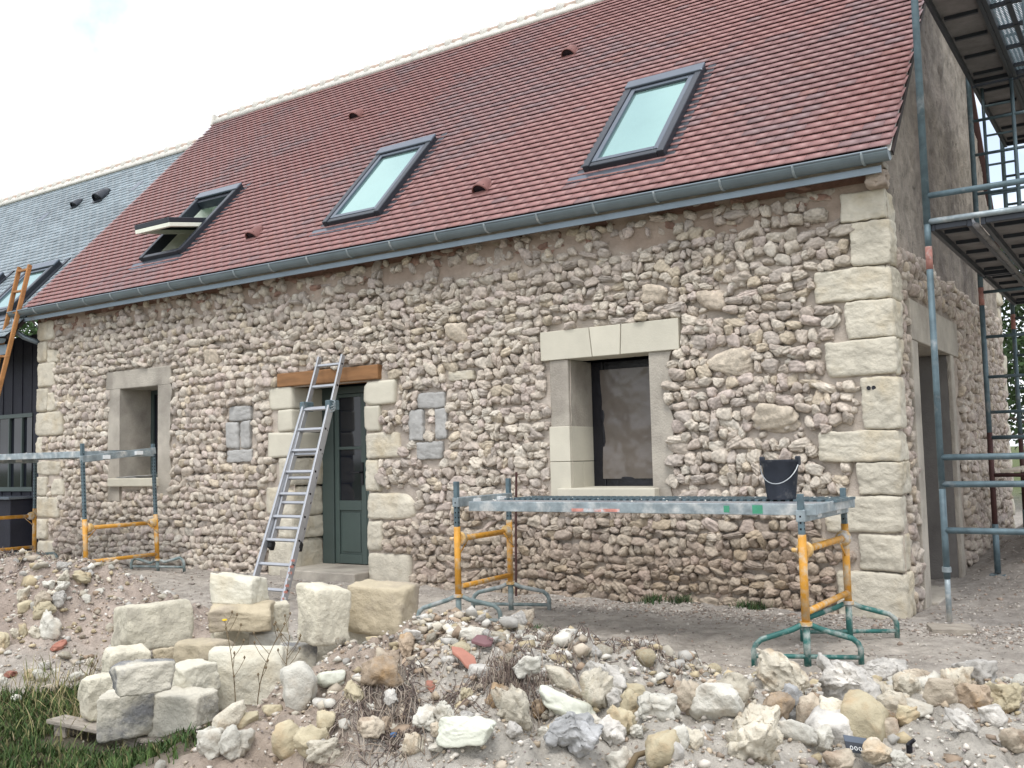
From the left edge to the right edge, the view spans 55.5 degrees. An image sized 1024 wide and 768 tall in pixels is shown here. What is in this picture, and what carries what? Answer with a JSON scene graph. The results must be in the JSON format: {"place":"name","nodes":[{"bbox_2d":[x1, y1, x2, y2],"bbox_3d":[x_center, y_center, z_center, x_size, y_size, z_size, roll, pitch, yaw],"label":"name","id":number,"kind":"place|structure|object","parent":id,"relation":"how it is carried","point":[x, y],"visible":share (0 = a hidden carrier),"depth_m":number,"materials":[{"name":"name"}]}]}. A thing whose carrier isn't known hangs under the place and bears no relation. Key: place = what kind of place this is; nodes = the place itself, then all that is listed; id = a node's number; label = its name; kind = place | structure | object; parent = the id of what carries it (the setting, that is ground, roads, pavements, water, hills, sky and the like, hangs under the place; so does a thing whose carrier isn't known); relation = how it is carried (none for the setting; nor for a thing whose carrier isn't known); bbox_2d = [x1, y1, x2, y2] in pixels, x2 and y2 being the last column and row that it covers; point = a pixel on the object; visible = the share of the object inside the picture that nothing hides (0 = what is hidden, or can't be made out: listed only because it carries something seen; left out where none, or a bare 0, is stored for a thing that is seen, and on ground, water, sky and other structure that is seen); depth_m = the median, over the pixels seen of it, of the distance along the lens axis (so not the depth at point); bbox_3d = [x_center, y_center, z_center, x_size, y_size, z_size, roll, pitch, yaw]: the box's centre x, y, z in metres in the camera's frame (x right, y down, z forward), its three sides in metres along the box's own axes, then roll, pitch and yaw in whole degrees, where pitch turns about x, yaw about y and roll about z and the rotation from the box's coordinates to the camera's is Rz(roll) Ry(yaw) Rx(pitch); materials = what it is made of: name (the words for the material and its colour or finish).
{"place":"outdoors","nodes":[
{"label":"outdoors","id":0,"kind":"place"},
{"bbox_2d":[0,681,209,767],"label":"grass","id":1,"kind":"structure","parent":0,"point":[118,760],"depth_m":4.57,"materials":[{"name":"plant"}]},
{"bbox_2d":[0,446,1023,767],"bbox_3d":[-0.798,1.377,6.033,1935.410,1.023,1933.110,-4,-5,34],"label":"ground","id":2,"kind":"structure","parent":0,"point":[1010,664],"depth_m":6.49,"materials":[{"name":"soil"}]},
{"bbox_2d":[0,264,31,394],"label":"wooden ladder","id":3,"kind":"object","parent":2,"relation":"on","point":[14,291],"visible":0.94,"depth_m":14.72,"materials":[{"name":"brown wood"}]},
{"bbox_2d":[0,496,32,555],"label":"storage chest","id":4,"kind":"object","parent":2,"relation":"on","point":[15,532],"visible":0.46,"depth_m":14.66,"materials":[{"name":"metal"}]},
{"bbox_2d":[0,459,58,558],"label":"trestle","id":5,"kind":"object","parent":2,"relation":"on","point":[32,516],"visible":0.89,"depth_m":13.57,"materials":[{"name":"yellow paint"}]},
{"bbox_2d":[0,450,153,459],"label":"walkway","id":6,"kind":"structure","parent":5,"relation":"on","point":[55,455],"depth_m":11.88,"materials":[{"name":"metal"}]},
{"bbox_2d":[39,609,61,639],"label":"rock","id":7,"kind":"object","parent":2,"relation":"on","point":[50,626],"visible":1,"depth_m":6.58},
{"bbox_2d":[0,552,122,746],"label":"dry grass","id":8,"kind":"structure","parent":2,"relation":"on","point":[58,695],"depth_m":5.54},
{"bbox_2d":[0,135,203,550],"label":"slate roofed wing","id":9,"kind":"structure","parent":2,"relation":"on","point":[49,232],"depth_m":17.23,"materials":[{"name":"stone"}]},
{"bbox_2d":[0,413,32,490],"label":"window","id":10,"kind":"structure","parent":9,"relation":"in","point":[16,430],"depth_m":15.35,"materials":[{"name":"grey paint"}]},
{"bbox_2d":[101,643,150,672],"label":"limestone block","id":11,"kind":"object","parent":2,"relation":"on","point":[112,656],"depth_m":5.71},
{"bbox_2d":[79,443,185,571],"bbox_3d":[-4.703,1.522,11.719,0.697,1.611,1.355,-9,-8,33],"label":"trestle","id":12,"kind":"object","parent":2,"relation":"on","point":[86,528],"visible":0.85,"depth_m":11.81,"materials":[{"name":"yellow paint"}]},
{"bbox_2d":[46,711,220,747],"bbox_3d":[-1.601,1.755,4.988,1.303,0.127,0.914,-4,-5,34],"label":"pallet","id":13,"kind":"object","parent":2,"relation":"on","point":[80,724],"visible":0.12,"depth_m":4.88,"materials":[{"name":"wood"}]},
{"bbox_2d":[77,672,112,721],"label":"limestone block","id":14,"kind":"object","parent":13,"relation":"on","point":[93,688],"depth_m":4.89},
{"bbox_2d":[96,689,158,742],"bbox_3d":[-1.817,1.560,4.622,0.268,0.224,0.167,0,-4,-13],"label":"limestone block","id":15,"kind":"object","parent":13,"relation":"on","point":[125,717],"depth_m":4.54,"materials":[{"name":"stone"}]},
{"bbox_2d":[147,685,218,737],"bbox_3d":[-1.563,1.565,4.648,0.280,0.206,0.217,-3,-5,19],"label":"limestone block","id":16,"kind":"object","parent":13,"relation":"on","point":[176,707],"depth_m":4.57,"materials":[{"name":"stone"}]},
{"bbox_2d":[109,658,175,697],"bbox_3d":[-1.651,1.311,4.376,0.275,0.137,0.197,1,-5,-31],"label":"limestone block","id":17,"kind":"object","parent":16,"relation":"on","point":[137,677],"depth_m":4.30,"materials":[{"name":"stone"}]},
{"bbox_2d":[172,659,220,689],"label":"limestone block","id":18,"kind":"object","parent":16,"relation":"on","point":[202,673],"depth_m":4.82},
{"bbox_2d":[173,637,235,662],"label":"limestone block","id":19,"kind":"object","parent":13,"relation":"on","point":[196,648],"depth_m":5.51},
{"bbox_2d":[208,645,287,710],"bbox_3d":[-1.380,1.540,5.121,0.411,0.330,0.256,0,-4,-12],"label":"limestone block","id":20,"kind":"object","parent":13,"relation":"on","point":[247,682],"depth_m":5.01,"materials":[{"name":"stone"}]},
{"bbox_2d":[111,599,193,649],"bbox_3d":[-2.355,1.575,6.384,0.457,0.316,0.380,2,-6,-41],"label":"limestone block","id":21,"kind":"object","parent":2,"relation":"on","point":[161,624],"depth_m":6.25,"materials":[{"name":"stone"}]},
{"bbox_2d":[195,726,224,759],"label":"rock","id":22,"kind":"object","parent":2,"relation":"on","point":[208,738],"visible":0.86,"depth_m":3.81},
{"bbox_2d":[212,699,245,729],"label":"rock","id":23,"kind":"object","parent":2,"relation":"on","point":[232,713],"visible":0.69,"depth_m":3.95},
{"bbox_2d":[210,631,250,645],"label":"limestone block","id":24,"kind":"object","parent":2,"relation":"on","point":[233,636],"depth_m":6.73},
{"bbox_2d":[218,724,254,760],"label":"rock","id":25,"kind":"object","parent":2,"relation":"on","point":[234,742],"visible":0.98,"depth_m":3.76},
{"bbox_2d":[249,631,292,645],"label":"broken block","id":26,"kind":"object","parent":2,"relation":"on","point":[266,638],"depth_m":6.54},
{"bbox_2d":[208,600,275,632],"bbox_3d":[-1.809,1.559,6.546,0.412,0.190,0.324,-1,-4,-6],"label":"limestone block","id":27,"kind":"object","parent":26,"relation":"on","point":[257,617],"depth_m":6.40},
{"bbox_2d":[209,572,269,604],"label":"limestone block","id":28,"kind":"object","parent":27,"relation":"on","point":[229,588],"depth_m":6.53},
{"bbox_2d":[268,600,289,632],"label":"limestone block","id":29,"kind":"object","parent":26,"relation":"on","point":[281,608],"depth_m":6.63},
{"bbox_2d":[271,720,299,760],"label":"rock","id":30,"kind":"object","parent":2,"relation":"on","point":[282,741],"visible":0.69,"depth_m":3.69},
{"bbox_2d":[253,354,344,600],"bbox_3d":[-2.255,0.926,10.389,0.506,2.631,1.796,-2,-4,14],"label":"aluminium ladder","id":31,"kind":"object","parent":2,"relation":"on","point":[273,527],"visible":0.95,"depth_m":10.33,"materials":[{"name":"silver metal"}]},
{"bbox_2d":[280,661,317,710],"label":"rock","id":32,"kind":"object","parent":2,"relation":"on","point":[299,679],"visible":0.77,"depth_m":4.18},
{"bbox_2d":[280,641,317,667],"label":"limestone block","id":33,"kind":"object","parent":2,"relation":"on","point":[307,653],"depth_m":5.94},
{"bbox_2d":[296,582,351,645],"bbox_3d":[-1.145,1.388,5.907,0.245,0.369,0.254,-5,-6,40],"label":"limestone block","id":34,"kind":"object","parent":33,"relation":"on","point":[324,613],"depth_m":5.83,"materials":[{"name":"stone"}]},
{"bbox_2d":[293,724,328,758],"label":"rock","id":35,"kind":"object","parent":2,"relation":"on","point":[303,736],"visible":0.66,"depth_m":3.61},
{"bbox_2d":[306,737,342,766],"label":"rock","id":36,"kind":"object","parent":2,"relation":"on","point":[319,752],"visible":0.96,"depth_m":3.56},
{"bbox_2d":[316,710,334,732],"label":"rock","id":37,"kind":"object","parent":2,"relation":"on","point":[325,718],"visible":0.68,"depth_m":3.68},
{"bbox_2d":[316,669,345,687],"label":"rock","id":38,"kind":"object","parent":2,"relation":"on","point":[326,679],"visible":0.85,"depth_m":4.30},
{"bbox_2d":[316,631,368,662],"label":"limestone block","id":39,"kind":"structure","parent":2,"relation":"on","point":[325,650],"depth_m":6.13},
{"bbox_2d":[347,579,419,635],"bbox_3d":[-0.812,1.425,6.180,0.398,0.352,0.309,-3,-5,21],"label":"limestone block","id":40,"kind":"object","parent":39,"relation":"on","point":[377,608],"depth_m":6.07,"materials":[{"name":"stone"}]},
{"bbox_2d":[343,679,363,702],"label":"rock","id":41,"kind":"object","parent":2,"relation":"on","point":[354,689],"visible":0.94,"depth_m":3.81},
{"bbox_2d":[356,715,384,738],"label":"rock","id":42,"kind":"object","parent":2,"relation":"on","point":[372,726],"visible":1,"depth_m":3.58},
{"bbox_2d":[360,654,403,687],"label":"rock","id":43,"kind":"object","parent":2,"relation":"on","point":[381,670],"visible":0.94,"depth_m":3.85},
{"bbox_2d":[303,630,504,767],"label":"dry roots","id":44,"kind":"object","parent":2,"relation":"on","point":[406,701],"visible":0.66,"depth_m":3.77,"materials":[{"name":"plant"}]},
{"bbox_2d":[398,632,414,657],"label":"rock","id":45,"kind":"object","parent":2,"relation":"on","point":[406,642],"visible":0.95,"depth_m":4.47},
{"bbox_2d":[401,732,423,755],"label":"rock","id":46,"kind":"object","parent":2,"relation":"on","point":[411,741],"visible":0.98,"depth_m":3.46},
{"bbox_2d":[412,703,435,731],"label":"rock","id":47,"kind":"object","parent":2,"relation":"on","point":[424,716],"visible":0.82,"depth_m":3.54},
{"bbox_2d":[436,716,495,747],"bbox_3d":[-0.163,1.224,3.447,0.211,0.098,0.152,-2,-4,11],"label":"rock","id":48,"kind":"object","parent":2,"relation":"on","point":[457,731],"visible":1,"depth_m":3.40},
{"bbox_2d":[416,478,550,621],"bbox_3d":[-0.234,1.431,8.364,0.676,1.209,1.216,-4,-5,34],"label":"trestle","id":49,"kind":"object","parent":2,"relation":"on","point":[459,538],"visible":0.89,"depth_m":8.27,"materials":[{"name":"yellow paint"}]},
{"bbox_2d":[467,664,504,681],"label":"rock","id":50,"kind":"object","parent":2,"relation":"on","point":[472,669],"visible":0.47,"depth_m":3.90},
{"bbox_2d":[452,646,475,668],"bbox_3d":[-0.195,1.138,4.040,0.113,0.094,0.070,-4,-5,34],"label":"clay shard","id":51,"kind":"object","parent":50,"relation":"on","point":[465,657],"visible":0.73,"depth_m":4.03,"materials":[{"name":"ceramic"}]},
{"bbox_2d":[464,642,554,732],"bbox_3d":[-0.004,1.200,3.850,0.411,0.284,0.438,-4,-5,34],"label":"root clump","id":52,"kind":"object","parent":2,"relation":"on","point":[515,681],"visible":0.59,"depth_m":3.86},
{"bbox_2d":[379,617,639,734],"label":"dry roots","id":53,"kind":"object","parent":2,"relation":"on","point":[547,641],"visible":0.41,"depth_m":4.28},
{"bbox_2d":[6,0,1015,619],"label":"stone house","id":54,"kind":"structure","parent":2,"relation":"on","point":[622,248],"depth_m":10.28,"materials":[{"name":"stone"}]},
{"bbox_2d":[150,390,157,476],"bbox_3d":[-4.837,0.690,13.823,0.870,1.260,0.060,-4,-5,34],"label":"window","id":55,"kind":"structure","parent":54,"relation":"in","point":[154,394],"depth_m":14.02,"materials":[{"name":"glass"}]},
{"bbox_2d":[322,385,368,563],"bbox_3d":[-1.859,1.098,11.779,1.190,2.160,0.136,-4,-5,34],"label":"door","id":56,"kind":"structure","parent":54,"relation":"in","point":[345,495],"depth_m":11.92,"materials":[{"name":"grey paint"}]},
{"bbox_2d":[591,358,652,485],"bbox_3d":[1.200,0.396,9.735,0.880,1.290,0.110,-4,-5,34],"label":"window","id":57,"kind":"structure","parent":54,"relation":"in","point":[621,411],"depth_m":9.76,"materials":[{"name":"glass"}]},
{"bbox_2d":[490,683,532,731],"bbox_3d":[0.001,1.204,3.599,0.157,0.189,0.086,0,-5,-21],"label":"rock","id":58,"kind":"object","parent":2,"relation":"on","point":[512,703],"visible":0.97,"depth_m":3.58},
{"bbox_2d":[0,548,1023,767],"bbox_3d":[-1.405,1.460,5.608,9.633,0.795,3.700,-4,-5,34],"label":"rubble chips","id":59,"kind":"object","parent":2,"relation":"on","point":[560,638],"visible":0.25,"depth_m":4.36,"materials":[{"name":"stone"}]},
{"bbox_2d":[512,655,541,678],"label":"rock","id":60,"kind":"object","parent":2,"relation":"on","point":[523,666],"visible":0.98,"depth_m":3.85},
{"bbox_2d":[544,665,582,697],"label":"rock","id":61,"kind":"object","parent":2,"relation":"on","point":[562,678],"visible":0.94,"depth_m":3.92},
{"bbox_2d":[538,685,595,715],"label":"rock","id":62,"kind":"object","parent":2,"relation":"on","point":[556,702],"visible":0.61,"depth_m":3.69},
{"bbox_2d":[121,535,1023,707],"bbox_3d":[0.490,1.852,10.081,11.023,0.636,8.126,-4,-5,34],"label":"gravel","id":63,"kind":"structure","parent":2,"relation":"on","point":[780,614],"depth_m":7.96,"materials":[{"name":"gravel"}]},
{"bbox_2d":[543,711,603,757],"bbox_3d":[0.211,1.200,3.319,0.205,0.170,0.173,-1,-4,-6],"label":"rock","id":64,"kind":"object","parent":2,"relation":"on","point":[578,735],"visible":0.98,"depth_m":3.27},
{"bbox_2d":[579,666,613,708],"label":"rock","id":65,"kind":"object","parent":2,"relation":"on","point":[596,685],"visible":0.91,"depth_m":3.77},
{"bbox_2d":[585,660,627,693],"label":"rock","id":66,"kind":"object","parent":2,"relation":"on","point":[619,681],"visible":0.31,"depth_m":3.96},
{"bbox_2d":[599,714,627,746],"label":"rock","id":67,"kind":"object","parent":2,"relation":"on","point":[614,731],"visible":0.9,"depth_m":3.46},
{"bbox_2d":[606,746,632,767],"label":"rock","id":68,"kind":"object","parent":2,"relation":"on","point":[619,757],"visible":0.87,"depth_m":3.37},
{"bbox_2d":[607,704,636,734],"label":"rock","id":69,"kind":"object","parent":2,"relation":"on","point":[625,717],"visible":0.59,"depth_m":3.50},
{"bbox_2d":[619,688,639,722],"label":"rock","id":70,"kind":"object","parent":2,"relation":"on","point":[629,696],"visible":0.36,"depth_m":3.75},
{"bbox_2d":[635,648,656,666],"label":"stone","id":71,"kind":"object","parent":2,"relation":"on","point":[648,656],"visible":0.94,"depth_m":4.23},
{"bbox_2d":[531,592,772,630],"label":"grass tufts","id":72,"kind":"object","parent":2,"relation":"on","point":[752,606],"visible":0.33,"depth_m":8.67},
{"bbox_2d":[574,628,738,681],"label":"dry roots","id":73,"kind":"object","parent":2,"relation":"on","point":[663,655],"visible":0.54,"depth_m":4.33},
{"bbox_2d":[636,691,680,721],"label":"rock","id":74,"kind":"object","parent":2,"relation":"on","point":[661,707],"visible":0.95,"depth_m":3.59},
{"bbox_2d":[645,729,679,767],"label":"rock","id":75,"kind":"object","parent":2,"relation":"on","point":[659,749],"visible":0.91,"depth_m":3.28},
{"bbox_2d":[671,679,698,715],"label":"rock","id":76,"kind":"object","parent":2,"relation":"on","point":[684,691],"visible":0.69,"depth_m":3.94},
{"bbox_2d":[686,726,704,750],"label":"rock","id":77,"kind":"object","parent":2,"relation":"on","point":[696,737],"visible":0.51,"depth_m":3.39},
{"bbox_2d":[689,682,744,719],"bbox_3d":[0.818,1.286,3.938,0.226,0.172,0.161,-4,-5,34],"label":"rock","id":78,"kind":"object","parent":2,"relation":"on","point":[715,701],"visible":0.93,"depth_m":3.88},
{"bbox_2d":[714,672,754,710],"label":"rock","id":79,"kind":"object","parent":2,"relation":"on","point":[742,685],"visible":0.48,"depth_m":4.02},
{"bbox_2d":[725,702,783,766],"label":"rock","id":80,"kind":"object","parent":2,"relation":"on","point":[755,734],"visible":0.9,"depth_m":3.39,"materials":[{"name":"stone"}]},
{"bbox_2d":[762,691,794,719],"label":"rock","id":81,"kind":"object","parent":2,"relation":"on","point":[784,701],"visible":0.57,"depth_m":3.96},
{"bbox_2d":[756,648,809,695],"bbox_3d":[1.171,1.278,4.239,0.241,0.239,0.186,-4,-5,34],"label":"rock","id":82,"kind":"object","parent":2,"relation":"on","point":[776,671],"visible":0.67,"depth_m":4.19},
{"bbox_2d":[782,683,802,719],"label":"rock","id":83,"kind":"object","parent":2,"relation":"on","point":[793,691],"visible":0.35,"depth_m":4.05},
{"bbox_2d":[778,719,817,746],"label":"rock","id":84,"kind":"object","parent":2,"relation":"on","point":[794,730],"visible":0.89,"depth_m":3.68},
{"bbox_2d":[795,692,818,722],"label":"rock","id":85,"kind":"object","parent":2,"relation":"on","point":[807,704],"visible":0.41,"depth_m":3.97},
{"bbox_2d":[814,724,834,751],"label":"rock","id":86,"kind":"object","parent":2,"relation":"on","point":[825,734],"visible":0.72,"depth_m":3.71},
{"bbox_2d":[751,488,899,666],"bbox_3d":[2.149,1.283,6.654,0.607,1.103,1.406,-4,-5,34],"label":"trestle","id":87,"kind":"object","parent":2,"relation":"on","point":[804,549],"visible":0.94,"depth_m":6.26,"materials":[{"name":"yellow paint"}]},
{"bbox_2d":[469,496,855,515],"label":"walkway","id":88,"kind":"structure","parent":87,"relation":"on","point":[757,505],"depth_m":7.01,"materials":[{"name":"metal"}]},
{"bbox_2d":[759,456,800,499],"bbox_3d":[1.893,0.660,6.862,0.288,0.301,0.276,-4,-5,34],"label":"bucket","id":89,"kind":"object","parent":88,"relation":"on","point":[780,477],"visible":1,"depth_m":6.76,"materials":[{"name":"plastic"}]},
{"bbox_2d":[804,705,852,744],"bbox_3d":[1.259,1.357,3.854,0.198,0.151,0.179,-2,-4,14],"label":"rock","id":90,"kind":"object","parent":2,"relation":"on","point":[837,721],"visible":0.49,"depth_m":3.80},
{"bbox_2d":[822,748,854,767],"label":"rock","id":91,"kind":"object","parent":2,"relation":"on","point":[843,758],"visible":1,"depth_m":3.55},
{"bbox_2d":[816,652,881,700],"bbox_3d":[1.459,1.307,4.258,0.246,0.250,0.224,-1,-4,-2],"label":"rock","id":92,"kind":"object","parent":2,"relation":"on","point":[839,679],"visible":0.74,"depth_m":4.21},
{"bbox_2d":[843,735,866,753],"bbox_3d":[1.299,1.359,3.665,0.091,0.070,0.037,-1,-4,0],"label":"metal scrap","id":93,"kind":"object","parent":2,"relation":"on","point":[854,744],"visible":0.71,"depth_m":3.67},
{"bbox_2d":[840,689,889,741],"bbox_3d":[1.384,1.334,3.834,0.182,0.232,0.153,-4,-5,34],"label":"rock","id":94,"kind":"object","parent":2,"relation":"on","point":[866,714],"visible":0.59,"depth_m":3.79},
{"bbox_2d":[861,737,892,764],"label":"rock","id":95,"kind":"object","parent":2,"relation":"on","point":[875,751],"visible":0.96,"depth_m":3.57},
{"bbox_2d":[863,657,907,680],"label":"rock","id":96,"kind":"object","parent":2,"relation":"on","point":[884,667],"visible":0.56,"depth_m":5.69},
{"bbox_2d":[877,690,909,712],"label":"rock","id":97,"kind":"object","parent":2,"relation":"on","point":[890,700],"visible":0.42,"depth_m":4.10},
{"bbox_2d":[892,671,920,695],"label":"rock","id":98,"kind":"object","parent":2,"relation":"on","point":[908,683],"visible":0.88,"depth_m":4.33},
{"bbox_2d":[895,704,919,727],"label":"rock","id":99,"kind":"object","parent":2,"relation":"on","point":[905,714],"visible":0.91,"depth_m":3.81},
{"bbox_2d":[905,698,933,717],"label":"rock","id":100,"kind":"object","parent":2,"relation":"on","point":[924,708],"visible":0.73,"depth_m":4.05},
{"bbox_2d":[922,678,958,706],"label":"rock","id":101,"kind":"object","parent":2,"relation":"on","point":[937,692],"visible":0.97,"depth_m":4.04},
{"bbox_2d":[926,623,975,635],"bbox_3d":[3.278,1.835,7.274,0.300,0.048,0.260,-2,-4,14],"label":"sole plate","id":102,"kind":"object","parent":2,"relation":"on","point":[953,629],"visible":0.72,"depth_m":7.18,"materials":[{"name":"brown wood"}]},
{"bbox_2d":[940,666,973,687],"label":"rock","id":103,"kind":"object","parent":2,"relation":"on","point":[961,674],"visible":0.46,"depth_m":4.40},
{"bbox_2d":[944,706,977,735],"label":"rock","id":104,"kind":"object","parent":2,"relation":"on","point":[960,719],"visible":0.97,"depth_m":3.67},
{"bbox_2d":[911,0,1023,621],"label":"scaffolding","id":105,"kind":"object","parent":2,"relation":"on","point":[976,34],"visible":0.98,"depth_m":8.65,"materials":[{"name":"grey metal"}]},
{"bbox_2d":[955,683,993,711],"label":"rock","id":106,"kind":"object","parent":2,"relation":"on","point":[977,696],"visible":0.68,"depth_m":4.04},
{"bbox_2d":[950,658,998,684],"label":"rock","id":107,"kind":"object","parent":2,"relation":"on","point":[983,668],"visible":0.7,"depth_m":4.44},
{"bbox_2d":[977,703,1007,727],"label":"rock","id":108,"kind":"object","parent":2,"relation":"on","point":[994,714],"visible":0.93,"depth_m":3.83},
{"bbox_2d":[982,681,1023,713],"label":"rock","id":109,"kind":"object","parent":2,"relation":"on","point":[1007,698],"visible":0.48,"depth_m":4.12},
{"bbox_2d":[998,727,1023,753],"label":"rock","id":110,"kind":"object","parent":2,"relation":"on","point":[1011,739],"visible":0.99,"depth_m":3.62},
{"bbox_2d":[1000,249,1023,440],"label":"tree","id":111,"kind":"object","parent":2,"relation":"on","point":[1009,355],"visible":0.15,"depth_m":19.90,"materials":[{"name":"green plant"}]},
{"bbox_2d":[1001,306,1023,493],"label":"tree","id":112,"kind":"object","parent":2,"relation":"on","point":[1010,382],"visible":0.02,"depth_m":24.24,"materials":[{"name":"green plant"}]},
{"bbox_2d":[0,0,1023,445],"label":"sky","id":113,"kind":"structure","parent":0,"point":[86,85],"materials":[{"name":"white"}]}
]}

